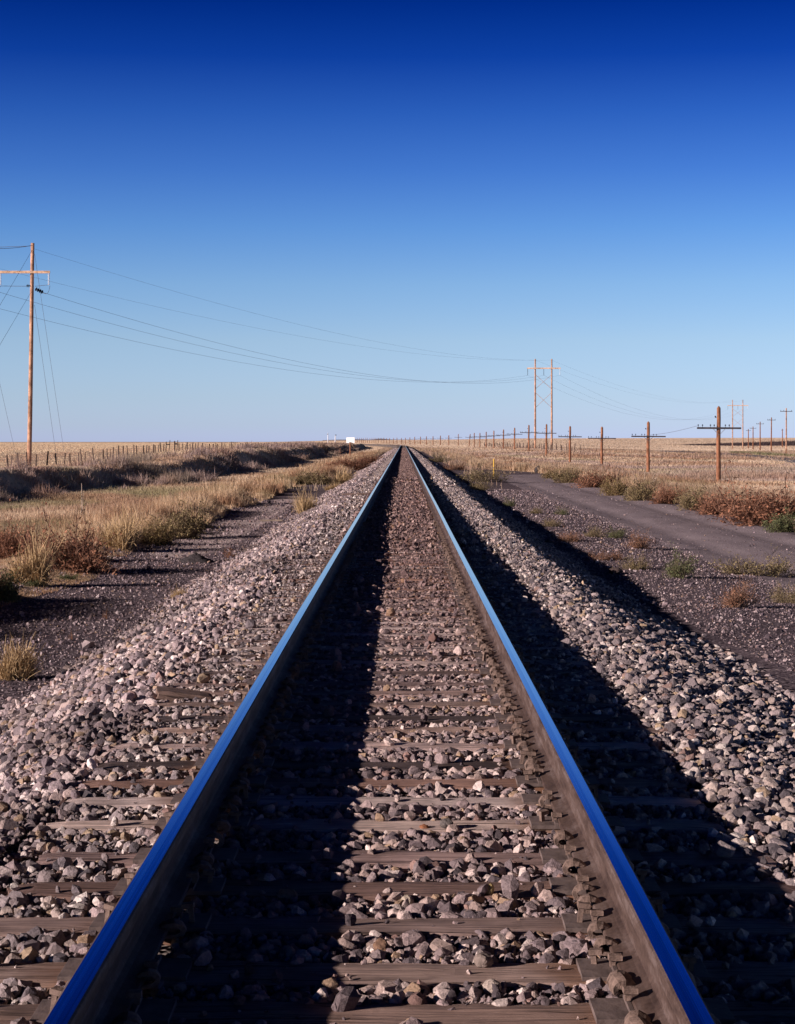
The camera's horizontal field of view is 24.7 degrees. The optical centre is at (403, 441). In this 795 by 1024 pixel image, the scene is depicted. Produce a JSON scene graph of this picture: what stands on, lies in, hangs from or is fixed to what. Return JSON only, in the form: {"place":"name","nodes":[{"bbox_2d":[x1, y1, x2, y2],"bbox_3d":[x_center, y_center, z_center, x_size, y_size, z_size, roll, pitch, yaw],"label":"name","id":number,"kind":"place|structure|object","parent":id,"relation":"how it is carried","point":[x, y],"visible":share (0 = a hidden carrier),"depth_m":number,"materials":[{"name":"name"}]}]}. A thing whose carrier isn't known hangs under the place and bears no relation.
{"place":"outdoors","nodes":[
{"label":"outdoors","id":0,"kind":"place"},
{"bbox_2d":[323,439,391,440],"bbox_3d":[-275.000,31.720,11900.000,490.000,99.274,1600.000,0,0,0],"label":"hills","id":1,"kind":"structure","parent":0,"point":[355,439],"depth_m":11723.47,"materials":[{"name":"brown"}]},
{"bbox_2d":[0,438,794,706],"bbox_3d":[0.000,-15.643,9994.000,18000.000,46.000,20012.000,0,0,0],"label":"ground","id":2,"kind":"structure","parent":0,"point":[666,528],"depth_m":35.15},
{"bbox_2d":[0,559,27,602],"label":"green bush","id":3,"kind":"object","parent":2,"relation":"on","point":[8,590],"visible":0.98,"depth_m":25.36,"materials":[{"name":"green plant"}]},
{"bbox_2d":[0,496,37,559],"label":"tumbleweed","id":4,"kind":"object","parent":2,"relation":"on","point":[6,542],"visible":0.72,"depth_m":36.12,"materials":[{"name":"brown plant"}]},
{"bbox_2d":[0,630,51,681],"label":"grass clump","id":5,"kind":"object","parent":2,"relation":"on","point":[15,667],"visible":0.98,"depth_m":17.26,"materials":[{"name":"beige plant"}]},
{"bbox_2d":[0,243,64,465],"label":"transmission pole","id":6,"kind":"object","parent":2,"relation":"on","point":[30,403],"visible":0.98,"depth_m":159.85,"materials":[{"name":"brown wood"}]},
{"bbox_2d":[6,270,491,359],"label":"power line","id":7,"kind":"object","parent":6,"relation":"attached to","point":[224,321],"visible":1,"depth_m":220.67,"materials":[{"name":"black metal"}]},
{"bbox_2d":[2,309,526,381],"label":"power line","id":8,"kind":"object","parent":6,"relation":"attached to","point":[218,358],"visible":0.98,"depth_m":221.75,"materials":[{"name":"black metal"}]},
{"bbox_2d":[43,292,548,382],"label":"power line","id":9,"kind":"object","parent":6,"relation":"hanging from","point":[248,350],"visible":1,"depth_m":203.42,"materials":[{"name":"black metal"}]},
{"bbox_2d":[22,577,49,586],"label":"green weed","id":10,"kind":"object","parent":2,"relation":"on","point":[30,583],"visible":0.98,"depth_m":27.93,"materials":[{"name":"green plant"}]},
{"bbox_2d":[3,526,70,585],"bbox_3d":[-5.681,1.764,28.143,1.020,0.962,0.987,0,0,30],"label":"grass clump","id":11,"kind":"object","parent":2,"relation":"on","point":[37,568],"visible":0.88,"depth_m":28.05,"materials":[{"name":"beige plant"}]},
{"bbox_2d":[0,502,126,574],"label":"tumbleweed","id":12,"kind":"object","parent":2,"relation":"on","point":[84,556],"visible":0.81,"depth_m":31.07,"materials":[{"name":"brown plant"}]},
{"bbox_2d":[55,573,79,580],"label":"green weed","id":13,"kind":"object","parent":2,"relation":"on","point":[66,577],"visible":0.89,"depth_m":29.58,"materials":[{"name":"green plant"}]},
{"bbox_2d":[79,483,85,513],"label":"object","id":14,"kind":"object","parent":2,"relation":"on","point":[82,505],"visible":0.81,"depth_m":57.84,"materials":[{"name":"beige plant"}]},
{"bbox_2d":[95,499,150,550],"bbox_3d":[-5.816,1.711,37.289,1.284,1.079,1.516,0,0,-6],"label":"grass clump","id":15,"kind":"object","parent":2,"relation":"on","point":[127,538],"visible":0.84,"depth_m":37.20,"materials":[{"name":"beige plant"}]},
{"bbox_2d":[0,440,310,466],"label":"post fence","id":16,"kind":"object","parent":2,"relation":"on","point":[102,452],"visible":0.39,"depth_m":203.58,"materials":[{"name":"brown wood"}]},
{"bbox_2d":[139,514,183,545],"bbox_3d":[-5.325,1.927,39.520,1.186,0.764,1.106,0,0,-9],"label":"dry bush","id":17,"kind":"object","parent":2,"relation":"on","point":[165,538],"visible":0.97,"depth_m":39.43,"materials":[{"name":"brown plant"}]},
{"bbox_2d":[168,585,186,597],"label":"grass clump","id":18,"kind":"object","parent":2,"relation":"on","point":[178,592],"visible":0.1,"depth_m":25.75,"materials":[{"name":"beige plant"}]},
{"bbox_2d":[150,489,224,539],"bbox_3d":[-5.128,1.710,42.499,1.575,1.210,1.706,0,0,32],"label":"olive bush","id":19,"kind":"object","parent":2,"relation":"on","point":[189,527],"visible":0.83,"depth_m":42.35,"materials":[{"name":"green plant"}]},
{"bbox_2d":[0,440,387,606],"bbox_3d":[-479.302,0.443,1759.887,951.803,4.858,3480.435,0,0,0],"label":"dry grass","id":20,"kind":"structure","parent":2,"relation":"on","point":[238,484],"depth_m":90.09,"materials":[{"name":"beige plant"}]},
{"bbox_2d":[179,552,213,562],"bbox_3d":[-3.928,2.205,34.298,0.752,0.289,0.663,0,0,0],"label":"cinder mound","id":21,"kind":"object","parent":2,"relation":"on","point":[195,557],"visible":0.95,"depth_m":34.16,"materials":[{"name":"grey gravel"}]},
{"bbox_2d":[223,546,234,556],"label":"weed","id":22,"kind":"object","parent":2,"relation":"on","point":[230,554],"visible":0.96,"depth_m":35.61,"materials":[{"name":"brown plant"}]},
{"bbox_2d":[289,487,321,513],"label":"grass clump","id":23,"kind":"object","parent":2,"relation":"on","point":[304,504],"visible":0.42,"depth_m":54.51,"materials":[{"name":"beige plant"}]},
{"bbox_2d":[289,467,338,484],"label":"olive bush","id":24,"kind":"object","parent":2,"relation":"on","point":[313,477],"visible":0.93,"depth_m":95.30,"materials":[{"name":"plant"}]},
{"bbox_2d":[323,480,343,490],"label":"grass clump","id":25,"kind":"object","parent":2,"relation":"on","point":[333,486],"visible":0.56,"depth_m":83.76,"materials":[{"name":"beige plant"}]},
{"bbox_2d":[324,466,358,483],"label":"grass clump","id":26,"kind":"object","parent":2,"relation":"on","point":[344,477],"visible":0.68,"depth_m":95.94,"materials":[{"name":"beige plant"}]},
{"bbox_2d":[322,447,375,469],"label":"tumbleweed","id":27,"kind":"object","parent":2,"relation":"on","point":[357,465],"visible":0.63,"depth_m":143.95,"materials":[{"name":"brown plant"}]},
{"bbox_2d":[346,437,354,455],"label":"railway sign","id":28,"kind":"object","parent":2,"relation":"on","point":[349,440],"visible":0.86,"depth_m":231.96,"materials":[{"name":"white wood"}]},
{"bbox_2d":[356,452,393,463],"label":"tumbleweed","id":29,"kind":"object","parent":2,"relation":"on","point":[372,460],"visible":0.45,"depth_m":176.93,"materials":[{"name":"brown plant"}]},
{"bbox_2d":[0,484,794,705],"bbox_3d":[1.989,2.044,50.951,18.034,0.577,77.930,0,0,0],"label":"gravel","id":30,"kind":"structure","parent":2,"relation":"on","point":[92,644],"depth_m":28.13,"materials":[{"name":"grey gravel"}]},
{"bbox_2d":[0,444,794,1023],"bbox_3d":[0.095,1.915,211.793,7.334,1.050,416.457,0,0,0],"label":"ballast stones","id":31,"kind":"object","parent":2,"relation":"on","point":[720,720],"visible":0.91,"depth_m":8.99,"materials":[{"name":"grey gravel"}]},
{"bbox_2d":[156,686,210,701],"bbox_3d":[-1.341,1.565,11.060,0.335,0.094,0.244,9,-1,-9],"label":"timber","id":32,"kind":"object","parent":31,"relation":"on","point":[171,694],"visible":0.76,"depth_m":10.96,"materials":[{"name":"brown wood"}]},
{"bbox_2d":[342,493,368,495],"bbox_3d":[-1.355,1.539,51.623,0.772,0.132,0.205,0,0,-3],"label":"timber","id":33,"kind":"object","parent":31,"relation":"on","point":[354,494],"visible":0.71,"depth_m":51.53,"materials":[{"name":"brown wood"}]},
{"bbox_2d":[373,938,389,950],"bbox_3d":[-0.065,1.551,5.566,0.054,0.054,0.056,0,0,39],"label":"stone","id":34,"kind":"object","parent":31,"relation":"on","point":[381,944],"visible":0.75,"depth_m":5.55,"materials":[{"name":"brown stone"}]},
{"bbox_2d":[0,445,794,1023],"bbox_3d":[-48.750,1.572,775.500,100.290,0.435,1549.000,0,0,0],"label":"railway track","id":35,"kind":"structure","parent":31,"relation":"on","point":[122,967],"depth_m":6.52,"materials":[{"name":"brown wood"}]},
{"bbox_2d":[419,824,429,828],"bbox_3d":[0.087,1.558,7.301,0.043,0.040,0.053,0,0,-10],"label":"stone","id":36,"kind":"object","parent":35,"relation":"on","point":[423,826],"visible":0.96,"depth_m":7.29,"materials":[{"name":"orange stone"}]},
{"bbox_2d":[440,818,452,828],"bbox_3d":[0.173,1.534,7.293,0.057,0.040,0.048,0,0,32],"label":"stone","id":37,"kind":"object","parent":35,"relation":"on","point":[445,823],"visible":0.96,"depth_m":7.28,"materials":[{"name":"grey stone"}]},
{"bbox_2d":[474,952,492,967],"bbox_3d":[0.237,1.535,5.370,0.054,0.047,0.061,0,0,-22],"label":"stone","id":38,"kind":"object","parent":35,"relation":"on","point":[483,960],"visible":1,"depth_m":5.35,"materials":[{"name":"grey stone"}]},
{"bbox_2d":[486,883,493,894],"bbox_3d":[0.297,1.537,6.231,0.032,0.044,0.035,0,0,11],"label":"stone","id":39,"kind":"object","parent":35,"relation":"on","point":[490,891],"visible":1,"depth_m":6.22,"materials":[{"name":"brown stone"}]},
{"bbox_2d":[400,894,411,904],"bbox_3d":[0.012,1.557,6.132,0.048,0.055,0.041,0,0,37],"label":"stone","id":40,"kind":"object","parent":31,"relation":"on","point":[404,897],"visible":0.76,"depth_m":6.12,"materials":[{"name":"beige stone"}]},
{"bbox_2d":[482,978,501,996],"bbox_3d":[0.253,1.553,5.159,0.053,0.051,0.065,0,0,-5],"label":"stone","id":41,"kind":"object","parent":31,"relation":"on","point":[487,987],"visible":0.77,"depth_m":5.14,"materials":[{"name":"beige stone"}]},
{"bbox_2d":[429,452,454,461],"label":"weed","id":42,"kind":"object","parent":2,"relation":"on","point":[441,458],"visible":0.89,"depth_m":181.60,"materials":[{"name":"brown plant"}]},
{"bbox_2d":[442,461,467,469],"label":"weed","id":43,"kind":"object","parent":2,"relation":"on","point":[460,467],"visible":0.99,"depth_m":130.76,"materials":[{"name":"brown plant"}]},
{"bbox_2d":[468,477,494,490],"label":"weed","id":44,"kind":"object","parent":2,"relation":"on","point":[483,487],"visible":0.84,"depth_m":77.02,"materials":[{"name":"plant"}]},
{"bbox_2d":[456,459,510,481],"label":"weed","id":45,"kind":"object","parent":2,"relation":"on","point":[474,476],"visible":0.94,"depth_m":93.98,"materials":[{"name":"plant"}]},
{"bbox_2d":[500,429,510,448],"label":"telegraph pole","id":46,"kind":"object","parent":2,"relation":"on","point":[503,437],"visible":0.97,"depth_m":379.85,"materials":[{"name":"wood"}]},
{"bbox_2d":[501,496,516,506],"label":"weed","id":47,"kind":"object","parent":2,"relation":"on","point":[509,504],"visible":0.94,"depth_m":58.42,"materials":[{"name":"green plant"}]},
{"bbox_2d":[511,428,521,448],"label":"telegraph pole","id":48,"kind":"object","parent":2,"relation":"on","point":[514,434],"visible":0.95,"depth_m":342.86,"materials":[{"name":"wood"}]},
{"bbox_2d":[241,438,794,527],"bbox_3d":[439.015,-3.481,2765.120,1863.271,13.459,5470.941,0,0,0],"label":"dry grass","id":49,"kind":"structure","parent":2,"relation":"on","point":[470,456],"depth_m":207.28,"materials":[{"name":"beige plant"}]},
{"bbox_2d":[520,425,537,450],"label":"telegraph pole","id":50,"kind":"object","parent":2,"relation":"on","point":[528,432],"visible":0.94,"depth_m":303.88,"materials":[{"name":"wood"}]},
{"bbox_2d":[484,442,574,450],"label":"post fence","id":51,"kind":"object","parent":2,"relation":"on","point":[532,445],"visible":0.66,"depth_m":393.48,"materials":[{"name":"brown wood"}]},
{"bbox_2d":[527,507,544,513],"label":"weed","id":52,"kind":"object","parent":2,"relation":"on","point":[537,511],"visible":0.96,"depth_m":52.65,"materials":[{"name":"plant"}]},
{"bbox_2d":[527,359,560,447],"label":"frame pylon","id":53,"kind":"object","parent":2,"relation":"on","point":[535,393],"visible":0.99,"depth_m":387.86,"materials":[{"name":"brown wood"}]},
{"bbox_2d":[0,292,542,381],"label":"power line","id":54,"kind":"object","parent":53,"relation":"hanging from","point":[216,349],"visible":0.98,"depth_m":209.02,"materials":[{"name":"black metal"}]},
{"bbox_2d":[36,249,508,359],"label":"power line","id":55,"kind":"object","parent":53,"relation":"attached to","point":[221,304],"visible":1,"depth_m":194.28,"materials":[{"name":"black metal"}]},
{"bbox_2d":[536,424,555,454],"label":"telegraph pole","id":56,"kind":"object","parent":2,"relation":"on","point":[546,433],"visible":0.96,"depth_m":266.86,"materials":[{"name":"wood"}]},
{"bbox_2d":[539,469,558,477],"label":"dry bush","id":57,"kind":"object","parent":2,"relation":"on","point":[546,474],"visible":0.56,"depth_m":106.26,"materials":[{"name":"plant"}]},
{"bbox_2d":[540,514,564,526],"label":"weed","id":58,"kind":"object","parent":2,"relation":"on","point":[547,523],"visible":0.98,"depth_m":44.69,"materials":[{"name":"green plant"}]},
{"bbox_2d":[553,506,569,514],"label":"weed","id":59,"kind":"object","parent":2,"relation":"on","point":[562,512],"visible":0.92,"depth_m":52.36,"materials":[{"name":"green plant"}]},
{"bbox_2d":[544,464,584,482],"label":"olive bush","id":60,"kind":"object","parent":2,"relation":"on","point":[568,476],"visible":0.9,"depth_m":94.37,"materials":[{"name":"green plant"}]},
{"bbox_2d":[558,426,581,462],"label":"telegraph pole","id":61,"kind":"object","parent":2,"relation":"on","point":[569,436],"visible":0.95,"depth_m":228.88,"materials":[{"name":"wood"}]},
{"bbox_2d":[557,525,583,541],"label":"weed","id":62,"kind":"object","parent":2,"relation":"on","point":[571,537],"visible":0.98,"depth_m":37.84,"materials":[{"name":"brown plant"}]},
{"bbox_2d":[582,521,609,537],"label":"weed","id":63,"kind":"object","parent":2,"relation":"on","point":[591,533],"visible":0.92,"depth_m":39.59,"materials":[{"name":"brown plant"}]},
{"bbox_2d":[566,462,634,487],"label":"tumbleweed","id":64,"kind":"object","parent":2,"relation":"on","point":[591,481],"visible":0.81,"depth_m":85.13,"materials":[{"name":"brown plant"}]},
{"bbox_2d":[588,427,615,464],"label":"telegraph pole","id":65,"kind":"object","parent":2,"relation":"on","point":[601,451],"visible":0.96,"depth_m":191.87,"materials":[{"name":"wood"}]},
{"bbox_2d":[583,543,624,560],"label":"weed","id":66,"kind":"object","parent":2,"relation":"on","point":[614,556],"visible":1,"depth_m":32.03,"materials":[{"name":"plant"}]},
{"bbox_2d":[597,475,633,495],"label":"dry bush","id":67,"kind":"object","parent":2,"relation":"on","point":[616,489],"visible":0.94,"depth_m":72.35,"materials":[{"name":"brown plant"}]},
{"bbox_2d":[609,567,622,573],"bbox_3d":[3.366,2.054,28.784,0.215,0.121,0.269,0,0,-14],"label":"stone","id":68,"kind":"object","parent":2,"relation":"on","point":[617,570],"visible":1,"depth_m":28.69,"materials":[{"name":"grey stone"}]},
{"bbox_2d":[606,525,631,538],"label":"weed","id":69,"kind":"object","parent":2,"relation":"on","point":[617,535],"visible":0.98,"depth_m":39.17,"materials":[{"name":"green plant"}]},
{"bbox_2d":[616,546,652,569],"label":"weed","id":70,"kind":"object","parent":2,"relation":"on","point":[632,565],"visible":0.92,"depth_m":29.79,"materials":[{"name":"green plant"}]},
{"bbox_2d":[622,527,655,548],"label":"weed","id":71,"kind":"object","parent":2,"relation":"on","point":[637,544],"visible":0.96,"depth_m":35.58,"materials":[{"name":"brown plant"}]},
{"bbox_2d":[620,474,661,500],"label":"olive bush","id":72,"kind":"object","parent":2,"relation":"on","point":[636,493],"visible":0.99,"depth_m":65.76,"materials":[{"name":"plant"}]},
{"bbox_2d":[631,460,657,482],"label":"tall stalk","id":73,"kind":"object","parent":2,"relation":"on","point":[644,473],"visible":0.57,"depth_m":72.81,"materials":[{"name":"brown plant"}]},
{"bbox_2d":[631,421,665,471],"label":"telegraph pole","id":74,"kind":"object","parent":2,"relation":"on","point":[648,436],"visible":0.86,"depth_m":155.87,"materials":[{"name":"wood"}]},
{"bbox_2d":[647,475,700,503],"bbox_3d":[9.243,1.676,62.345,1.936,1.037,1.636,0,0,39],"label":"tumbleweed","id":75,"kind":"object","parent":2,"relation":"on","point":[664,497],"visible":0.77,"depth_m":62.19,"materials":[{"name":"brown plant"}]},
{"bbox_2d":[661,543,699,578],"bbox_3d":[4.260,1.808,27.689,0.700,0.608,0.675,0,0,18],"label":"weed","id":76,"kind":"object","parent":2,"relation":"on","point":[676,571],"visible":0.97,"depth_m":27.59,"materials":[{"name":"green plant"}]},
{"bbox_2d":[580,446,785,454],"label":"wire fence","id":77,"kind":"object","parent":2,"relation":"on","point":[684,452],"visible":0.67,"depth_m":337.16,"materials":[{"name":"brown wood"}]},
{"bbox_2d":[670,481,706,510],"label":"olive bush","id":78,"kind":"object","parent":2,"relation":"on","point":[690,501],"visible":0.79,"depth_m":56.99,"materials":[{"name":"plant"}]},
{"bbox_2d":[685,484,740,514],"bbox_3d":[9.241,1.680,53.454,1.998,1.022,2.366,0,0,14],"label":"tumbleweed","id":79,"kind":"object","parent":2,"relation":"on","point":[703,509],"visible":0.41,"depth_m":53.08,"materials":[{"name":"brown plant"}]},
{"bbox_2d":[697,406,740,479],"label":"telegraph pole","id":80,"kind":"object","parent":2,"relation":"on","point":[718,453],"visible":0.94,"depth_m":120.88,"materials":[{"name":"brown wood"}]},
{"bbox_2d":[668,440,794,445],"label":"scrub","id":81,"kind":"object","parent":2,"relation":"on","point":[778,443],"visible":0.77,"depth_m":1149.94,"materials":[{"name":"brown plant"}]},
{"bbox_2d":[727,400,747,448],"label":"frame pylon","id":82,"kind":"object","parent":2,"relation":"on","point":[732,405],"visible":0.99,"depth_m":704.84,"materials":[{"name":"brown wood"}]},
{"bbox_2d":[710,574,764,607],"bbox_3d":[4.001,1.772,21.507,0.690,0.452,0.598,0,0,-26],"label":"weed","id":83,"kind":"object","parent":2,"relation":"on","point":[736,598],"visible":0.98,"depth_m":21.44,"materials":[{"name":"brown plant"}]},
{"bbox_2d":[700,456,794,525],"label":"tumbleweed","id":84,"kind":"object","parent":2,"relation":"on","point":[745,512],"visible":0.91,"depth_m":46.72,"materials":[{"name":"brown plant"}]},
{"bbox_2d":[701,544,794,577],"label":"weed","id":85,"kind":"object","parent":2,"relation":"on","point":[773,570],"visible":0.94,"depth_m":29.21,"materials":[{"name":"green plant"}]},
{"bbox_2d":[750,428,755,448],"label":"utility pole","id":86,"kind":"object","parent":2,"relation":"on","point":[753,439],"visible":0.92,"depth_m":689.91,"materials":[{"name":"brown wood"}]},
{"bbox_2d":[756,422,763,449],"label":"utility pole","id":87,"kind":"object","parent":2,"relation":"on","point":[760,436],"visible":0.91,"depth_m":575.86,"materials":[{"name":"brown wood"}]},
{"bbox_2d":[729,451,794,456],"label":"green grass","id":88,"kind":"structure","parent":2,"relation":"on","point":[771,453],"depth_m":359.13,"materials":[{"name":"plant"}]},
{"bbox_2d":[771,417,771,450],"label":"utility pole","id":89,"kind":"object","parent":2,"relation":"on","point":[771,433],"visible":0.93,"depth_m":487.83,"materials":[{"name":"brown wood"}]},
{"bbox_2d":[761,505,794,532],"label":"green bush","id":90,"kind":"object","parent":2,"relation":"on","point":[778,525],"visible":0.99,"depth_m":42.72,"materials":[{"name":"green plant"}]},
{"bbox_2d":[765,573,794,603],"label":"weed","id":91,"kind":"object","parent":2,"relation":"on","point":[782,597],"visible":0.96,"depth_m":22.79,"materials":[{"name":"plant"}]},
{"bbox_2d":[780,408,791,452],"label":"utility pole","id":92,"kind":"object","parent":2,"relation":"on","point":[786,411],"visible":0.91,"depth_m":383.86,"materials":[{"name":"brown wood"}]},
{"bbox_2d":[0,0,794,441],"label":"sky","id":93,"kind":"structure","parent":0,"point":[604,190],"materials":[{"name":"blue"}]},
{"bbox_2d":[665,451,794,462],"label":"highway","id":94,"kind":"structure","parent":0,"point":[792,460],"depth_m":330.36,"materials":[{"name":"grey asphalt"}]}
]}

